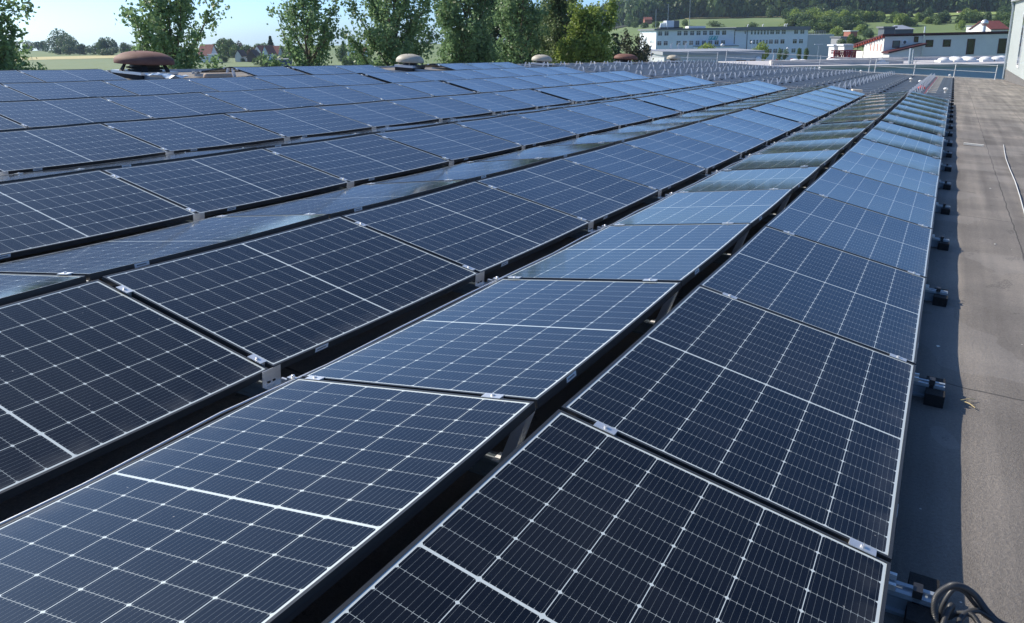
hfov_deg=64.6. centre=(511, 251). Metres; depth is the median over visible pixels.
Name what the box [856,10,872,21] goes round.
hillside tree
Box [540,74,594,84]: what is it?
solar panel
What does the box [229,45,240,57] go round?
round tree
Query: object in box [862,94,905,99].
solar panel
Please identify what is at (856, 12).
hillside tree
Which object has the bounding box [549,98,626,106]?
solar panel
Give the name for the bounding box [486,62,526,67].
solar panel
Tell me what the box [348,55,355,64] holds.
round tree
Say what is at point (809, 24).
hillside tree
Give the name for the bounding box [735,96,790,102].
solar panel
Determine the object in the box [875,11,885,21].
hillside tree
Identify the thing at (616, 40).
spruce tree
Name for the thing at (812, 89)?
solar panel
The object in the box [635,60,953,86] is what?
mounting rail
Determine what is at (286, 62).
blue shed
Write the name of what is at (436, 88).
solar panel
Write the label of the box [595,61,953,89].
mounting rail
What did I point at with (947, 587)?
cable hose
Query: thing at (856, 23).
hillside tree
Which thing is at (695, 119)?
solar panel
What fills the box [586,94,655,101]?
solar panel
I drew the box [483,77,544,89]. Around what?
solar panel
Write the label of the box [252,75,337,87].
solar panel
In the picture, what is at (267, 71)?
solar panel
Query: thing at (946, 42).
window
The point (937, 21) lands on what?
hillside tree
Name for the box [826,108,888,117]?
solar panel
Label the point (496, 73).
solar panel
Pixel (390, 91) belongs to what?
solar panel
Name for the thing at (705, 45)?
round tree
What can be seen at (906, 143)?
solar panel
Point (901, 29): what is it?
pyramid house
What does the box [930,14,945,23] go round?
hillside tree
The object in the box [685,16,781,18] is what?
straw slope
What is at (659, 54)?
grey warehouse
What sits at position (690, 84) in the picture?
solar panel
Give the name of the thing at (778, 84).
mounting rail
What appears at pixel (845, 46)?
trailer
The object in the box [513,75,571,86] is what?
solar panel
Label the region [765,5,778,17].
hillside tree
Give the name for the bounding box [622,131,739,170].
solar panel
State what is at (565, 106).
solar panel
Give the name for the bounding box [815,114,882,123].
solar panel
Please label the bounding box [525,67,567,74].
solar panel
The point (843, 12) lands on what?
hillside tree
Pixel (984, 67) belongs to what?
adjoining hall
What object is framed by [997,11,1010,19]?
hillside tree
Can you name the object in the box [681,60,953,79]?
mounting rail
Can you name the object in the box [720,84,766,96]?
solar panel
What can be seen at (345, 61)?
round tree
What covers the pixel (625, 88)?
solar panel
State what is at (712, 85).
solar panel
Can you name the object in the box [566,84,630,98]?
solar panel
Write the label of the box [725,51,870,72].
guard railing
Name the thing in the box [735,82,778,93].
solar panel
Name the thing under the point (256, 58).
round tree
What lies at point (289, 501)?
solar panel
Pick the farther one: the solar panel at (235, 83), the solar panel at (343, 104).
the solar panel at (235, 83)
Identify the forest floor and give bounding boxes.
[609,10,990,28]
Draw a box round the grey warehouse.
[648,48,764,61]
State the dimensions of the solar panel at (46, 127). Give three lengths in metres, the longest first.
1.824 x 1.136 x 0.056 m
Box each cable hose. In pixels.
[931,582,1006,622]
[939,589,1007,622]
[940,602,980,622]
[956,607,999,622]
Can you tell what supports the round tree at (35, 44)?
on the terrain
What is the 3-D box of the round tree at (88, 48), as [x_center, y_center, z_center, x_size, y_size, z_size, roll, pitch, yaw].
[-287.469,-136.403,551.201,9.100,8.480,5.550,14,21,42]
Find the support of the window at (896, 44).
in the white house at (982, 43)
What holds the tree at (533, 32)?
on the terrain
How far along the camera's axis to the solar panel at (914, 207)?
8.05 m
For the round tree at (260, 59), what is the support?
on the terrain
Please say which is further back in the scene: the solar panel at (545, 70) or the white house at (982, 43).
the white house at (982, 43)
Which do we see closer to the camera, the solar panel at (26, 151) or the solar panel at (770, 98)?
the solar panel at (26, 151)
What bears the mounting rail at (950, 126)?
on the factory hall
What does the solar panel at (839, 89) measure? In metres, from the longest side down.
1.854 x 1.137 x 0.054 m
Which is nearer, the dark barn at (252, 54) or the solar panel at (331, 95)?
the solar panel at (331, 95)
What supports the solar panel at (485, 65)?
on the mounting rail at (951, 107)
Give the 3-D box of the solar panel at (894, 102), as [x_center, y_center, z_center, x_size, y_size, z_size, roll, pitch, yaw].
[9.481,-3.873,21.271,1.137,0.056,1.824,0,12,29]
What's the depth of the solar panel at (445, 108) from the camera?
14.50 m
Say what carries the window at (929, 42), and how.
in the white house at (982, 43)
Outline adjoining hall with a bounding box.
[718,48,1007,78]
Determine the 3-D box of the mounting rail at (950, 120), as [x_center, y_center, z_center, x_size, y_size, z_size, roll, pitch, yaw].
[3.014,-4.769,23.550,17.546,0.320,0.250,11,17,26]
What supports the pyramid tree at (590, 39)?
on the terrain
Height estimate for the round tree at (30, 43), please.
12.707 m
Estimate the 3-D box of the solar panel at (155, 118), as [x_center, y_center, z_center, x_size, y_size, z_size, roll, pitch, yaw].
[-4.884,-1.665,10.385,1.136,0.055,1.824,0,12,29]
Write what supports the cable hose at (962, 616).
on the factory hall
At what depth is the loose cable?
10.93 m
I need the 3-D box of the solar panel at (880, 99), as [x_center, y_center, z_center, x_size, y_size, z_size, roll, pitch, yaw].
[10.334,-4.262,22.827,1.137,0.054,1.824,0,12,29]
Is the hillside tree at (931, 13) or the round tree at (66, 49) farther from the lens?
the round tree at (66, 49)
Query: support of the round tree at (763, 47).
on the terrain
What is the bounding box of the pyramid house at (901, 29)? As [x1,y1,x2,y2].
[894,25,913,33]
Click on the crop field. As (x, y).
(93, 63)
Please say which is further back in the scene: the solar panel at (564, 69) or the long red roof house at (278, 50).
the long red roof house at (278, 50)
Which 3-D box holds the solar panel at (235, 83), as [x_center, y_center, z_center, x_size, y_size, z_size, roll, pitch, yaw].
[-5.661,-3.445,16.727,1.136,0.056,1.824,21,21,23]
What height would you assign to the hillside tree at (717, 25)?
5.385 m
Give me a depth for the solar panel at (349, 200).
6.52 m
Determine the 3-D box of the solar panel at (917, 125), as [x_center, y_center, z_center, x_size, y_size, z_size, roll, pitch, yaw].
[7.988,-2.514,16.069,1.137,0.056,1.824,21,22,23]
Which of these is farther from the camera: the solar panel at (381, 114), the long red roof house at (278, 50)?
the long red roof house at (278, 50)
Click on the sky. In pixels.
(88, 21)
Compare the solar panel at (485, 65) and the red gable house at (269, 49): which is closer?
the solar panel at (485, 65)
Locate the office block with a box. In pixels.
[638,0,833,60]
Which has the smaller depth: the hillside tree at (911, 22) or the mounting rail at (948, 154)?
the mounting rail at (948, 154)
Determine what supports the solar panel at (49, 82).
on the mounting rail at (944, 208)
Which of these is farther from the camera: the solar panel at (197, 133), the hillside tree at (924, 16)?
the hillside tree at (924, 16)
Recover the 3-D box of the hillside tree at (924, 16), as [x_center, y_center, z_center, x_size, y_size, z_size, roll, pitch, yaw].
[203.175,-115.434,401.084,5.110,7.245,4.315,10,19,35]
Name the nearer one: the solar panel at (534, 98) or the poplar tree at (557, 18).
the solar panel at (534, 98)
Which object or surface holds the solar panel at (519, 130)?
on the mounting rail at (945, 185)
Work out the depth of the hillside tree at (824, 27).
371.73 m
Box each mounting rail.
[0,171,944,408]
[30,127,947,306]
[86,280,939,622]
[144,76,951,171]
[151,118,949,250]
[191,68,951,157]
[247,74,952,146]
[290,68,952,141]
[299,71,952,136]
[356,126,950,214]
[389,70,952,122]
[414,69,952,117]
[421,118,950,189]
[432,67,953,112]
[519,62,953,98]
[524,62,953,101]
[552,62,953,96]
[553,61,953,94]
[568,61,953,92]
[582,61,953,90]
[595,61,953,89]
[609,61,953,87]
[627,94,952,128]
[634,79,953,108]
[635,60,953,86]
[636,60,953,85]
[639,60,953,84]
[650,60,953,83]
[657,60,953,82]
[679,60,953,81]
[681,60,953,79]
[684,60,952,80]
[689,60,953,78]
[698,59,952,78]
[717,83,953,104]
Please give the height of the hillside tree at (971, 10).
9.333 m
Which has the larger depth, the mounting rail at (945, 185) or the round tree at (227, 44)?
the round tree at (227, 44)
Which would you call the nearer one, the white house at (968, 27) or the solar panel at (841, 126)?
the solar panel at (841, 126)
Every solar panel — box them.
[0,70,43,82]
[0,81,136,99]
[0,84,36,100]
[0,96,95,101]
[0,97,151,127]
[0,116,26,129]
[0,122,94,131]
[0,123,167,173]
[0,169,91,183]
[0,170,196,259]
[0,214,328,280]
[0,273,86,305]
[0,279,268,502]
[0,378,534,622]
[15,147,254,173]
[17,69,128,81]
[26,80,96,82]
[85,113,217,123]
[97,78,176,80]
[101,92,194,97]
[102,78,216,94]
[102,93,247,117]
[102,114,284,153]
[102,148,347,216]
[102,216,478,368]
[184,76,283,90]
[195,89,264,92]
[198,66,276,72]
[200,89,322,110]
[205,133,366,150]
[208,106,309,113]
[215,180,464,218]
[224,106,372,138]
[232,66,304,75]
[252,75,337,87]
[264,134,449,184]
[273,85,336,88]
[280,86,382,104]
[289,65,353,73]
[301,100,381,106]
[301,122,446,137]
[302,279,680,408]
[305,73,352,74]
[311,73,384,84]
[318,101,439,128]
[322,409,890,622]
[332,65,391,72]
[341,181,589,274]
[343,83,432,99]
[362,72,430,82]
[368,157,552,183]
[370,96,438,101]
[374,123,521,162]
[388,96,491,119]
[395,81,475,95]
[404,71,463,80]
[405,114,507,125]
[416,63,450,67]
[430,92,485,96]
[435,63,480,69]
[441,70,495,78]
[442,79,515,92]
[445,92,536,112]
[453,108,556,118]
[454,115,576,147]
[463,63,503,68]
[464,142,613,162]
[472,69,520,77]
[476,158,658,223]
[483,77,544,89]
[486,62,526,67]
[490,89,571,107]
[500,68,545,75]
[503,103,594,112]
[504,223,751,286]
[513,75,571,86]
[516,108,618,135]
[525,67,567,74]
[533,86,604,102]
[538,130,658,146]
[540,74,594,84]
[546,66,587,73]
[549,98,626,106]
[561,285,915,561]
[562,143,705,191]
[563,103,651,126]
[566,73,614,82]
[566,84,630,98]
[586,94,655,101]
[589,72,633,80]
[592,121,692,134]
[595,82,652,95]
[602,99,679,119]
[606,71,649,79]
[611,189,792,226]
[620,80,671,92]
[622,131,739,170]
[628,91,678,96]
[633,114,720,125]
[635,95,704,112]
[640,78,687,89]
[640,88,697,94]
[658,77,703,87]
[661,86,714,91]
[661,91,723,107]
[664,108,742,118]
[667,122,765,154]
[676,75,716,85]
[678,166,820,191]
[684,88,740,103]
[687,84,728,88]
[696,103,762,111]
[699,226,926,364]
[700,82,741,86]
[701,115,786,142]
[702,86,754,99]
[718,99,777,106]
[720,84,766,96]
[721,149,839,170]
[727,109,802,132]
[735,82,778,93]
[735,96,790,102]
[747,80,787,90]
[750,104,817,124]
[753,93,801,98]
[755,137,854,153]
[765,190,932,277]
[766,90,811,95]
[768,99,828,117]
[778,87,820,92]
[779,128,865,141]
[783,96,838,111]
[786,85,827,90]
[797,93,846,107]
[797,120,874,132]
[805,167,936,228]
[808,90,853,103]
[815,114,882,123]
[817,88,859,99]
[825,86,864,96]
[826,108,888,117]
[830,150,939,197]
[839,104,893,111]
[848,100,898,106]
[849,138,941,175]
[854,96,902,103]
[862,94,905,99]
[862,128,942,158]
[867,91,908,96]
[873,121,944,146]
[881,114,945,136]
[888,109,945,127]
[894,104,946,121]
[899,100,947,115]
[904,97,947,110]
[906,94,948,106]
[910,91,948,102]
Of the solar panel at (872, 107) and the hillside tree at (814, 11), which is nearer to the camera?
the solar panel at (872, 107)
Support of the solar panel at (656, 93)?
on the mounting rail at (950, 126)
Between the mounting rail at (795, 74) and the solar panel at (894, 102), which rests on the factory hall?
the mounting rail at (795, 74)
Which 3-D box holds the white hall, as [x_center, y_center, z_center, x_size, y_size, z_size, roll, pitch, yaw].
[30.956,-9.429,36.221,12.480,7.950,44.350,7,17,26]
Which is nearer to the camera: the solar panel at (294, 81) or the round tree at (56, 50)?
the solar panel at (294, 81)
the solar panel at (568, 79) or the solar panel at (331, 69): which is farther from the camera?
the solar panel at (568, 79)
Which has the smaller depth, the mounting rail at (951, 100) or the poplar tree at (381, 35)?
the mounting rail at (951, 100)
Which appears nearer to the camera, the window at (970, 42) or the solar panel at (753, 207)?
the solar panel at (753, 207)
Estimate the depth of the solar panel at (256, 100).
14.03 m
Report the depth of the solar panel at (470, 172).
8.10 m
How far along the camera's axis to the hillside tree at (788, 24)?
406.65 m
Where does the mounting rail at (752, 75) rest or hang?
on the factory hall
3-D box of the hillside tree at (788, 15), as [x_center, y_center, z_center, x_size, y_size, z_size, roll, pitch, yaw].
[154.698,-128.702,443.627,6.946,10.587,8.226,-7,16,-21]
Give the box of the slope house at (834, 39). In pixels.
[830,36,854,43]
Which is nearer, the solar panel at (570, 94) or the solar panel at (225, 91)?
the solar panel at (225, 91)
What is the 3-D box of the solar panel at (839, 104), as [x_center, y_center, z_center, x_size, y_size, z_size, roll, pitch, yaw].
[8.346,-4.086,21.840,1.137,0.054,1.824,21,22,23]
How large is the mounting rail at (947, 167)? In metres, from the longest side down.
17.545 x 0.312 x 0.250 m
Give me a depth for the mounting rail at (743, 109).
16.16 m
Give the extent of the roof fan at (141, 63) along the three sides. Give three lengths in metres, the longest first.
1.370 x 1.370 x 0.656 m
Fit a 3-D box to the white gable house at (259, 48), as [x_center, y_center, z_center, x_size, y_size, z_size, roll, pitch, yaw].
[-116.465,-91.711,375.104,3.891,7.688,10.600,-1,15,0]
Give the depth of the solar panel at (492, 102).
16.06 m
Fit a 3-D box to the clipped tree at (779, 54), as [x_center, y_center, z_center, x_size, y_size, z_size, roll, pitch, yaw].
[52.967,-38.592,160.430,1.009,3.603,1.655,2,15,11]
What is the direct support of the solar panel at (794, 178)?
on the mounting rail at (944, 208)
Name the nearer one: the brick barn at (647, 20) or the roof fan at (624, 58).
the roof fan at (624, 58)
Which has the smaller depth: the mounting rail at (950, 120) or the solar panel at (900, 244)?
the solar panel at (900, 244)
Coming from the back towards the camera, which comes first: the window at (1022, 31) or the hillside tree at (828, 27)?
the hillside tree at (828, 27)
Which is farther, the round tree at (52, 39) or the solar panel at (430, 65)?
the round tree at (52, 39)
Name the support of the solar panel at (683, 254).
on the mounting rail at (937, 296)
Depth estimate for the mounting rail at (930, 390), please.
4.52 m
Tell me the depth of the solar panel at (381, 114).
12.93 m
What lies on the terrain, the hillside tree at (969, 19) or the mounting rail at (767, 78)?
the hillside tree at (969, 19)
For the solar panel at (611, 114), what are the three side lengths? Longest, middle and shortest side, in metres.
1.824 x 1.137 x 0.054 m
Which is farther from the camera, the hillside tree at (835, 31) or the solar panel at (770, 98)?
the hillside tree at (835, 31)
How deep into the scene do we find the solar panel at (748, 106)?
17.73 m
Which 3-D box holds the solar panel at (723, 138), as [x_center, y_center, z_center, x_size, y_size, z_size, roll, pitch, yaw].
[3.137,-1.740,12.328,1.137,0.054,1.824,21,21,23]
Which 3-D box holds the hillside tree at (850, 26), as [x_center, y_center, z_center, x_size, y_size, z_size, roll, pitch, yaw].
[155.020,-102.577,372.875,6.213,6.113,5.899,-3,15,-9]
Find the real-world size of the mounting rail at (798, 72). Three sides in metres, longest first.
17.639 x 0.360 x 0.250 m
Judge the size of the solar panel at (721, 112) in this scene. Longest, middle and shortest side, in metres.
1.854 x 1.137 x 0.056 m
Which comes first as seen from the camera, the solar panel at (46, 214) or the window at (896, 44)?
the solar panel at (46, 214)
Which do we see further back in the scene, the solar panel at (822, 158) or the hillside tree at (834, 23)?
the hillside tree at (834, 23)
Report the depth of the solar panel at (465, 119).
12.56 m
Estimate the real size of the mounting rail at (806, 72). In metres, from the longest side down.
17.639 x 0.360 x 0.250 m
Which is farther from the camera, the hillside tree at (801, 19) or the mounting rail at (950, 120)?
the hillside tree at (801, 19)
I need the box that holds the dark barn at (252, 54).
[246,50,260,61]
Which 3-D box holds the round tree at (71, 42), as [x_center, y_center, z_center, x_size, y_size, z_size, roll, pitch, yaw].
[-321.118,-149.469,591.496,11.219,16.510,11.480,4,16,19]
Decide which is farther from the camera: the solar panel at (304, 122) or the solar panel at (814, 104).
the solar panel at (814, 104)
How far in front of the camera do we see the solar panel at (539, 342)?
3.75 m
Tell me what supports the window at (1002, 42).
in the white house at (982, 43)
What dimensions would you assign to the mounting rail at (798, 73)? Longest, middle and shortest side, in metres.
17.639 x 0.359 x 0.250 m
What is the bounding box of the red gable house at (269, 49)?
[261,45,276,59]
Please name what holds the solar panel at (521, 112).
on the mounting rail at (947, 167)
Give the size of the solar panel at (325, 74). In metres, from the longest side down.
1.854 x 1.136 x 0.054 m
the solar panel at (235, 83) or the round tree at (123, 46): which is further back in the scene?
the round tree at (123, 46)
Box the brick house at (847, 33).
[844,30,858,36]
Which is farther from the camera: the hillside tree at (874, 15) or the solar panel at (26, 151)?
the hillside tree at (874, 15)
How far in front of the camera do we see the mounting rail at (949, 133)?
17.74 m
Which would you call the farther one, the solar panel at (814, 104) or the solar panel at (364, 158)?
the solar panel at (814, 104)
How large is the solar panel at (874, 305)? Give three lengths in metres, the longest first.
1.824 x 1.137 x 0.054 m
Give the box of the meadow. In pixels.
[885,12,1010,15]
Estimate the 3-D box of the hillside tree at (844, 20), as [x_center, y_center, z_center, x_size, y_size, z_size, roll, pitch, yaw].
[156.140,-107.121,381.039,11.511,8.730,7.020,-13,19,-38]
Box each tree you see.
[0,0,47,69]
[22,41,35,50]
[32,41,42,50]
[39,41,49,51]
[42,28,66,52]
[50,46,63,54]
[54,33,75,47]
[61,45,74,54]
[62,36,78,53]
[74,44,85,54]
[78,43,87,54]
[85,45,94,54]
[91,42,100,54]
[96,37,107,54]
[96,48,114,54]
[97,37,117,49]
[104,47,121,53]
[114,0,231,68]
[119,42,129,52]
[214,38,230,56]
[215,47,221,58]
[219,38,239,57]
[221,56,228,61]
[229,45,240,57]
[239,44,252,52]
[252,55,259,64]
[255,0,348,65]
[258,55,269,65]
[267,35,273,45]
[335,47,344,61]
[340,0,448,65]
[340,43,346,55]
[342,54,351,64]
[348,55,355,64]
[429,0,507,62]
[482,0,524,61]
[491,0,550,63]
[521,4,544,61]
[533,0,583,62]
[551,0,620,62]
[609,28,654,61]
[610,33,622,60]
[625,19,632,26]
[631,21,639,27]
[640,22,648,27]
[652,21,659,27]
[681,19,687,25]
[697,42,715,48]
[706,20,724,26]
[746,22,757,26]
[751,41,769,60]
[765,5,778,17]
[776,48,781,59]
[779,20,796,25]
[781,8,788,18]
[781,49,788,59]
[784,17,797,25]
[786,7,801,17]
[787,14,800,25]
[789,9,798,15]
[796,15,807,25]
[796,48,801,59]
[800,19,817,30]
[803,48,808,59]
[804,7,822,18]
[806,13,816,22]
[810,14,820,21]
[811,21,831,32]
[814,4,830,11]
[816,15,836,24]
[818,23,835,32]
[820,9,838,17]
[828,14,841,22]
[829,26,843,35]
[831,17,842,30]
[834,5,855,11]
[836,38,846,43]
[837,9,850,18]
[837,14,853,24]
[842,22,854,30]
[846,33,857,43]
[851,14,859,22]
[852,9,866,20]
[852,20,867,28]
[853,24,867,34]
[853,35,861,48]
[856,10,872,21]
[862,28,873,37]
[868,10,877,21]
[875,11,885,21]
[885,10,898,22]
[893,13,907,25]
[902,17,918,25]
[905,11,912,16]
[914,12,921,21]
[917,12,927,20]
[921,17,933,23]
[924,6,933,16]
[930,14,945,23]
[932,17,941,24]
[934,12,951,22]
[955,11,980,22]
[955,19,965,29]
[960,8,974,17]
[967,10,986,22]
[984,11,991,20]
[991,14,1006,21]
[995,5,1011,15]
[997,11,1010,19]
[1000,20,1012,27]
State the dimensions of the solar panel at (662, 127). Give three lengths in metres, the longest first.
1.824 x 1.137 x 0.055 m
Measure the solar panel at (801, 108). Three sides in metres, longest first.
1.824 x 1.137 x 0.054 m
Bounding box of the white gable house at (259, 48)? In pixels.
[254,45,263,52]
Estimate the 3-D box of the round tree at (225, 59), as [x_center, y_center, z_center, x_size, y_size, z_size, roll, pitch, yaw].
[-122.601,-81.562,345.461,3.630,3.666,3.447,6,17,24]
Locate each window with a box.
[892,41,899,47]
[925,40,933,46]
[942,39,950,46]
[966,39,975,53]
[997,38,1006,53]
[1016,16,1023,67]
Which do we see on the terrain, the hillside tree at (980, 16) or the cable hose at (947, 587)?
the hillside tree at (980, 16)
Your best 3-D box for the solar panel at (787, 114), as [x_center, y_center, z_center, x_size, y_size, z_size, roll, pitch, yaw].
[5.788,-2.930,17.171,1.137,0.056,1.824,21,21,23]
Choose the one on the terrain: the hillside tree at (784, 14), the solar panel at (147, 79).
the hillside tree at (784, 14)
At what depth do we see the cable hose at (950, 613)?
2.36 m
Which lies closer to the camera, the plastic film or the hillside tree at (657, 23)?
the plastic film
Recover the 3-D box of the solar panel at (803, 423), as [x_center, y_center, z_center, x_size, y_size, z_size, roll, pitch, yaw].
[1.075,0.575,3.437,1.137,0.056,1.824,21,21,23]
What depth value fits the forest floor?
582.93 m
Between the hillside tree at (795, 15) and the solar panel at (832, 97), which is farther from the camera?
the hillside tree at (795, 15)
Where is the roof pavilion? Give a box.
[876,26,897,35]
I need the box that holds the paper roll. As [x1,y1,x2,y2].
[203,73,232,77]
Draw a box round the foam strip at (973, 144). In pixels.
[963,142,983,146]
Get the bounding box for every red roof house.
[198,44,217,62]
[273,46,282,56]
[968,21,1008,31]
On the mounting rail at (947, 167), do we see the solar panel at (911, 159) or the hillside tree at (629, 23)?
the solar panel at (911, 159)
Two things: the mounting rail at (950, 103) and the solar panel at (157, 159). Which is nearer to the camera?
the solar panel at (157, 159)
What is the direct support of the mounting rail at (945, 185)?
on the factory hall
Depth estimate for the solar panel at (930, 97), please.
25.53 m
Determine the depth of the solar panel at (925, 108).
20.85 m
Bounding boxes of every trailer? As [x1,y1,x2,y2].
[207,54,218,62]
[827,44,838,57]
[837,44,855,56]
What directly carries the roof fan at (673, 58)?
on the factory hall
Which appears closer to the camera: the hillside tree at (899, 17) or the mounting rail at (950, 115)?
the mounting rail at (950, 115)
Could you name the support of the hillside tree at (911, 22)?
on the terrain
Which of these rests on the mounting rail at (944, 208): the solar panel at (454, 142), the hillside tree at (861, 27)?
the solar panel at (454, 142)
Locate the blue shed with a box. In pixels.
[277,58,291,65]
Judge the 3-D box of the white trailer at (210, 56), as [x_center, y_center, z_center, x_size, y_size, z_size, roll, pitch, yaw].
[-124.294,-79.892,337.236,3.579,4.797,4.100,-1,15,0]
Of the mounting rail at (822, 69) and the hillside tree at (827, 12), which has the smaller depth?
the mounting rail at (822, 69)
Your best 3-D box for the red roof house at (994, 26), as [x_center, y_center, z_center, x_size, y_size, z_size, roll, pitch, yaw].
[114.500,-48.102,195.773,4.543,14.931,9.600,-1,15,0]
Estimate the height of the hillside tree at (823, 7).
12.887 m
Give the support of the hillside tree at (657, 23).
on the terrain
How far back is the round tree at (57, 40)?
621.15 m
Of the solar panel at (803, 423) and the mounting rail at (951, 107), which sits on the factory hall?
the mounting rail at (951, 107)
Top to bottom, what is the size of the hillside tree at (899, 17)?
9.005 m
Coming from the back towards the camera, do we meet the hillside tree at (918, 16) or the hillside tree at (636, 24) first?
the hillside tree at (636, 24)
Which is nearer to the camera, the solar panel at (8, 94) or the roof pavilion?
the solar panel at (8, 94)
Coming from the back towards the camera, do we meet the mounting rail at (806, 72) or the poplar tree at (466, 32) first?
the poplar tree at (466, 32)
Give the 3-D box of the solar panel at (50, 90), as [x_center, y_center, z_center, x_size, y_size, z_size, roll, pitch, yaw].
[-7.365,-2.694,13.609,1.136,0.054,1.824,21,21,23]
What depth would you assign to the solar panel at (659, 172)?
9.15 m
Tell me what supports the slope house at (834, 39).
on the terrain
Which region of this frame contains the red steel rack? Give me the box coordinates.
[830,50,860,57]
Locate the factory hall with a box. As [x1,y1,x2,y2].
[0,60,1023,622]
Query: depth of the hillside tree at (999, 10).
392.65 m
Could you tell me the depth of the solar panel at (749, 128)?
13.88 m
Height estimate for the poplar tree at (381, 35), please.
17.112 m
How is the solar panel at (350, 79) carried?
on the mounting rail at (948, 143)
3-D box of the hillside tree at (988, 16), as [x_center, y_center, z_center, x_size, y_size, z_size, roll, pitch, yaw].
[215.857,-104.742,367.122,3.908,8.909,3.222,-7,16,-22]
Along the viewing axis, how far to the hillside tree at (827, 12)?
407.46 m
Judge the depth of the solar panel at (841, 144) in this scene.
11.77 m
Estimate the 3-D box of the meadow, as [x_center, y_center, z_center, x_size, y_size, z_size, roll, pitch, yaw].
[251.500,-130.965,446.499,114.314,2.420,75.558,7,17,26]
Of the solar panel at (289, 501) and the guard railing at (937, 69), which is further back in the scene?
the guard railing at (937, 69)
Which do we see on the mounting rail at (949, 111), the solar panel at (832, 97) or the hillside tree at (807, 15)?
the solar panel at (832, 97)
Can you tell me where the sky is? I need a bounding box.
[0,0,608,50]
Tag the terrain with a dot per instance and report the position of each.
(778, 21)
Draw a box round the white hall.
[1002,0,1023,86]
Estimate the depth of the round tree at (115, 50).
519.79 m
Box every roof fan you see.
[111,50,177,78]
[395,53,424,70]
[531,54,551,65]
[613,53,637,63]
[666,55,680,62]
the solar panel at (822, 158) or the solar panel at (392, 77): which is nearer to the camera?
the solar panel at (822, 158)
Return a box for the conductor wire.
[0,95,868,525]
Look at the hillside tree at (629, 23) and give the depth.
575.65 m
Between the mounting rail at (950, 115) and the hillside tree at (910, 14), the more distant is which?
the hillside tree at (910, 14)
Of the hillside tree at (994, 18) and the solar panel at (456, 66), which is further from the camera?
the hillside tree at (994, 18)
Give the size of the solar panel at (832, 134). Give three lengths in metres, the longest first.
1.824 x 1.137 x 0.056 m
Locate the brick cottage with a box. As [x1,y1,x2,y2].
[234,50,246,61]
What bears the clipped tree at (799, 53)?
on the terrain
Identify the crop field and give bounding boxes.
[16,53,346,69]
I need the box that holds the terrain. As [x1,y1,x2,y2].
[19,11,1013,64]
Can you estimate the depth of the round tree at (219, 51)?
395.51 m
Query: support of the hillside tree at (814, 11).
on the terrain
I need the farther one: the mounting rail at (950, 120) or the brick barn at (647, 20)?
the brick barn at (647, 20)
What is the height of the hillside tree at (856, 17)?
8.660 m
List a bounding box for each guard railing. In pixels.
[650,50,717,61]
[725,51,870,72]
[874,58,997,79]
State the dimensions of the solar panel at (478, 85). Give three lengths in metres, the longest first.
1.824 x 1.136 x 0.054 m
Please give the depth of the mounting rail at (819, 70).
56.04 m
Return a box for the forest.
[511,0,1015,34]
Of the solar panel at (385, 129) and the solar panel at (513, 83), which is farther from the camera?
the solar panel at (513, 83)
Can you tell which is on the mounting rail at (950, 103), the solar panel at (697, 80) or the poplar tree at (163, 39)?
the solar panel at (697, 80)
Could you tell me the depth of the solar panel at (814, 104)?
20.32 m
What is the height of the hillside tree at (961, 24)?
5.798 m
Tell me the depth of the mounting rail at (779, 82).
34.08 m
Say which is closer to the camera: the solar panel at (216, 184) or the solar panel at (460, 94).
the solar panel at (216, 184)
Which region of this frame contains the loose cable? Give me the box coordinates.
[1003,145,1023,211]
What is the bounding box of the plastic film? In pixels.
[144,72,188,77]
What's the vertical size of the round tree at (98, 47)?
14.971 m
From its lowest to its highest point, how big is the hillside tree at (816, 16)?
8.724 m
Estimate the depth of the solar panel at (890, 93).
26.11 m
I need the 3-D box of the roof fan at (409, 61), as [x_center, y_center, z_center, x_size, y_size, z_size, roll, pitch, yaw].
[-3.666,-6.806,29.082,1.000,0.613,1.000,11,17,26]
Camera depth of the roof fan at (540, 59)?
37.16 m
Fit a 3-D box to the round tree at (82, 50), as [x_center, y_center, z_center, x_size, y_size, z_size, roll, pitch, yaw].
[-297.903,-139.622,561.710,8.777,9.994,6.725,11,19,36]
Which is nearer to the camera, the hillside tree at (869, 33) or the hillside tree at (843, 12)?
the hillside tree at (869, 33)
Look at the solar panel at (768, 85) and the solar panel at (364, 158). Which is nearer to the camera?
the solar panel at (364, 158)
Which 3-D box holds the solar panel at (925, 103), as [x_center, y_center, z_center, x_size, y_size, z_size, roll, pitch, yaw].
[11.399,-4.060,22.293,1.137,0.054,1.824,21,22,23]
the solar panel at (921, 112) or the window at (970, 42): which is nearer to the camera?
the solar panel at (921, 112)
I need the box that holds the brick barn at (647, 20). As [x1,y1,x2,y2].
[643,17,652,23]
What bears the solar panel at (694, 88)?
on the mounting rail at (950, 115)
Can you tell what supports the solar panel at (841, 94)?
on the mounting rail at (951, 107)
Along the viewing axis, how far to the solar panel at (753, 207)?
7.00 m
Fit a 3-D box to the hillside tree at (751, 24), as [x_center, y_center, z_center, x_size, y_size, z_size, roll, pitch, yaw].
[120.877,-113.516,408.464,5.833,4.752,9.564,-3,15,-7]
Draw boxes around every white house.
[854,19,1011,57]
[965,25,973,31]
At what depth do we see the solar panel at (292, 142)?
9.34 m
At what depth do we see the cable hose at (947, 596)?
2.37 m
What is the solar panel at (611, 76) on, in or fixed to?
on the mounting rail at (951, 107)
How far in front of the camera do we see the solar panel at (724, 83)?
26.75 m
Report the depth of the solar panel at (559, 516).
2.25 m
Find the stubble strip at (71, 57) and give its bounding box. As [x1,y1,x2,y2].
[21,55,115,59]
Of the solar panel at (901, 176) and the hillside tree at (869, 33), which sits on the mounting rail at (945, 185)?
the solar panel at (901, 176)
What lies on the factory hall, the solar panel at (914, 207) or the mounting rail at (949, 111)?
the mounting rail at (949, 111)
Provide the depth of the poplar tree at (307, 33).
53.12 m

